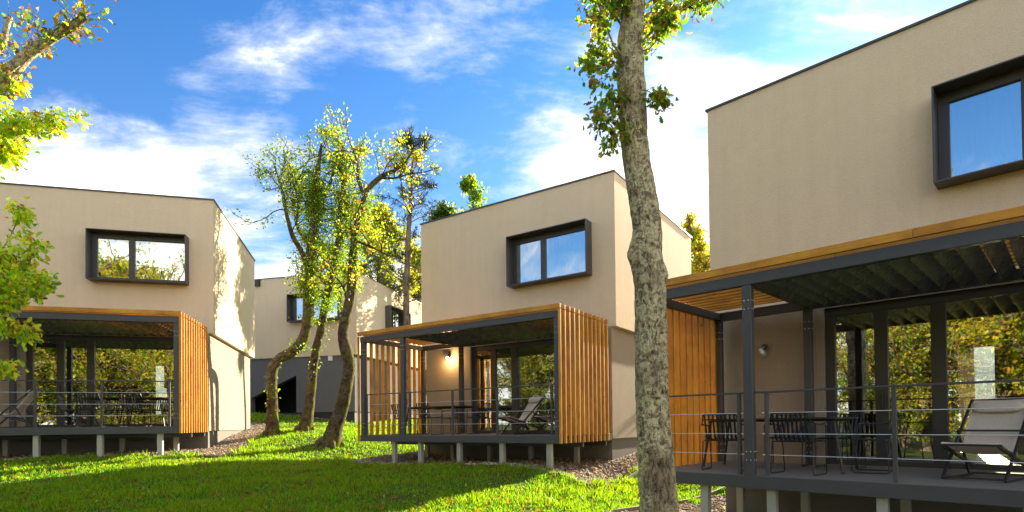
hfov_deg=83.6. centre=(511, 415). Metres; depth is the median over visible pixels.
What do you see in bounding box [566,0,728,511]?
oak tree
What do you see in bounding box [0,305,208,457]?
terrace
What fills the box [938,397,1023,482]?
deck chair
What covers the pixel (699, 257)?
autumn tree
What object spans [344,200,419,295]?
autumn tree
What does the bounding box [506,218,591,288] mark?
window
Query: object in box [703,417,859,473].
dining table
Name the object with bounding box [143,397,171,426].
slatted chair
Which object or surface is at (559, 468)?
gravel stones
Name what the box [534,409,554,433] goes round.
deck chair
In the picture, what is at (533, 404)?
deck chair
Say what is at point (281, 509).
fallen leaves
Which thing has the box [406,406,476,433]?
dining table
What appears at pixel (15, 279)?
oak tree
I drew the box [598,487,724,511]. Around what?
path edging
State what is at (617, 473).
gravel bed
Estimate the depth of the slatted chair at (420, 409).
14.71 m
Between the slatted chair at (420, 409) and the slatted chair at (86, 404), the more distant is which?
the slatted chair at (420, 409)
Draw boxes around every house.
[0,182,255,454]
[250,273,421,422]
[420,169,691,459]
[705,0,1023,511]
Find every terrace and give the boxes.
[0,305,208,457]
[357,303,611,467]
[666,205,1023,511]
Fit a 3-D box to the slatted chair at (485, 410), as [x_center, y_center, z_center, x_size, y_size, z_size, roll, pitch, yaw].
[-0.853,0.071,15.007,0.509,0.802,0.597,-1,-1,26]
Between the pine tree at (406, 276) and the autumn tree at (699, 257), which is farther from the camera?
the pine tree at (406, 276)
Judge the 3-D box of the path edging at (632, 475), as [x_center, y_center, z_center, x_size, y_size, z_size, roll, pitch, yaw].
[1.865,1.273,13.191,1.698,0.491,3.842,-1,-1,34]
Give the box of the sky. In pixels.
[0,0,994,414]
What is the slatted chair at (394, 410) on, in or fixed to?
on the terrace at (581, 384)
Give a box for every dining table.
[75,397,173,426]
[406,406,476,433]
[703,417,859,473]
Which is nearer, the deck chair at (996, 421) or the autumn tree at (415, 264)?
the deck chair at (996, 421)
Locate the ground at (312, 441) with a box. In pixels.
[0,415,725,511]
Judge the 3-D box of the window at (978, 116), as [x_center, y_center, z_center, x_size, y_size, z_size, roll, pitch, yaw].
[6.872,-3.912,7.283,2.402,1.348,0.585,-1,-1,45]
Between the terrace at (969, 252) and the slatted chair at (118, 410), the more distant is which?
the slatted chair at (118, 410)
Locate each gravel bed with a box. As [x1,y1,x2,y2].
[16,422,283,459]
[354,450,637,482]
[629,495,726,511]
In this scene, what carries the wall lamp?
attached to the house at (920, 123)
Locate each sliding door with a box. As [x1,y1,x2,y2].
[26,334,172,427]
[472,338,553,432]
[825,282,1023,471]
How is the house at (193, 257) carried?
on the ground at (312, 441)
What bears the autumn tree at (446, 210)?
on the ground at (312, 441)
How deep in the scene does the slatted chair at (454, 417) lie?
16.30 m
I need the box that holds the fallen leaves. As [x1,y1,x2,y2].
[0,415,724,511]
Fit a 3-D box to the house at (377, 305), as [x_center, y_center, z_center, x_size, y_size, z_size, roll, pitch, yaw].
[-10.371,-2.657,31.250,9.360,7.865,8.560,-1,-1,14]
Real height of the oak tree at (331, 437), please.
10.469 m
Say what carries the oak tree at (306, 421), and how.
on the ground at (312, 441)
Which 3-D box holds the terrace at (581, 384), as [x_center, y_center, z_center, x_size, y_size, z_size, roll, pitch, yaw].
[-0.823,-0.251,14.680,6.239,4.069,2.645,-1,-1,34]
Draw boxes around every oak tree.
[0,0,116,381]
[227,103,373,436]
[276,121,391,431]
[301,102,444,449]
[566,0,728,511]
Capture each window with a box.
[85,228,188,285]
[286,291,341,322]
[385,305,410,327]
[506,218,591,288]
[931,55,1023,189]
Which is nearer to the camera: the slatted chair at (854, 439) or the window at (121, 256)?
the slatted chair at (854, 439)
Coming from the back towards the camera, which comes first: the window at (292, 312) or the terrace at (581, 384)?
the window at (292, 312)
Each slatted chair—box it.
[56,395,86,426]
[73,393,107,426]
[105,400,134,426]
[118,393,151,426]
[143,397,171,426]
[391,404,417,433]
[416,403,443,434]
[441,405,464,432]
[466,403,491,433]
[701,414,744,470]
[764,414,809,465]
[770,412,827,475]
[815,413,866,468]
[851,412,898,473]
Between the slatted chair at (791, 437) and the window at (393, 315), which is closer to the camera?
the slatted chair at (791, 437)
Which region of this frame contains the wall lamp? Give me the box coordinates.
[758,344,767,356]
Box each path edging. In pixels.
[520,465,637,487]
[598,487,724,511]
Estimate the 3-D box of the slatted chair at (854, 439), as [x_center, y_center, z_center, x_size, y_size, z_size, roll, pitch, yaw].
[4.845,0.351,7.632,0.509,0.802,0.597,-1,-1,39]
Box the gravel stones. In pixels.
[0,414,725,511]
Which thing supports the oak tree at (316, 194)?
on the ground at (312, 441)
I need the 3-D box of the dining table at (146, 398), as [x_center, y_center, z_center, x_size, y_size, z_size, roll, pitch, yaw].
[-9.870,-0.089,14.663,2.000,0.742,0.880,0,-1,-14]
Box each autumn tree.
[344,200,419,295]
[396,242,421,302]
[411,200,456,268]
[456,173,489,212]
[681,211,709,273]
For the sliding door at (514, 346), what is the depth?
16.15 m
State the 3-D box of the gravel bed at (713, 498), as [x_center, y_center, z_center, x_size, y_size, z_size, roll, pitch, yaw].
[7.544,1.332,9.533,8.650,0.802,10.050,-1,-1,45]
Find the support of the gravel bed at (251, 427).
on the ground at (312, 441)
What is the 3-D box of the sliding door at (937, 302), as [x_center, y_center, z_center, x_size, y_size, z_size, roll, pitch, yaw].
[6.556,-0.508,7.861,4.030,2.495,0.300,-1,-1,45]
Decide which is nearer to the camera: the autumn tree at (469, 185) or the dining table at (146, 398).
the dining table at (146, 398)
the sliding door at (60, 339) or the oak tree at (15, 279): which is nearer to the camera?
the oak tree at (15, 279)
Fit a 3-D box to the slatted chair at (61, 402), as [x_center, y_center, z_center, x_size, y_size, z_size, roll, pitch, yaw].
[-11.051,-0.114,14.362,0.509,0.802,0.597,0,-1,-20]
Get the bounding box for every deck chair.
[0,388,42,427]
[499,395,545,434]
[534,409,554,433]
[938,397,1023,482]
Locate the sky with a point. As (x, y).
(174, 93)
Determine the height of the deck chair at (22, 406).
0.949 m
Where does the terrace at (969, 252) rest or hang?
on the ground at (312, 441)
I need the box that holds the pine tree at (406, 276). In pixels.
[364,125,443,411]
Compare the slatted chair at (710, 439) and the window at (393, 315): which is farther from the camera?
the window at (393, 315)
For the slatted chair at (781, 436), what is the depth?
7.43 m
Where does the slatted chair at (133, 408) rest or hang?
on the terrace at (189, 334)
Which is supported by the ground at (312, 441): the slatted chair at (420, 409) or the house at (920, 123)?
the house at (920, 123)
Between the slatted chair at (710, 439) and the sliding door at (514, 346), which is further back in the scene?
the sliding door at (514, 346)
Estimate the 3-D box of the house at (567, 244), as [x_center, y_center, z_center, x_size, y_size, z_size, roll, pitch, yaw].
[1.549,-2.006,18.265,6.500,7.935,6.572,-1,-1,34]
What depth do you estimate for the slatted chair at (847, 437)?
8.60 m

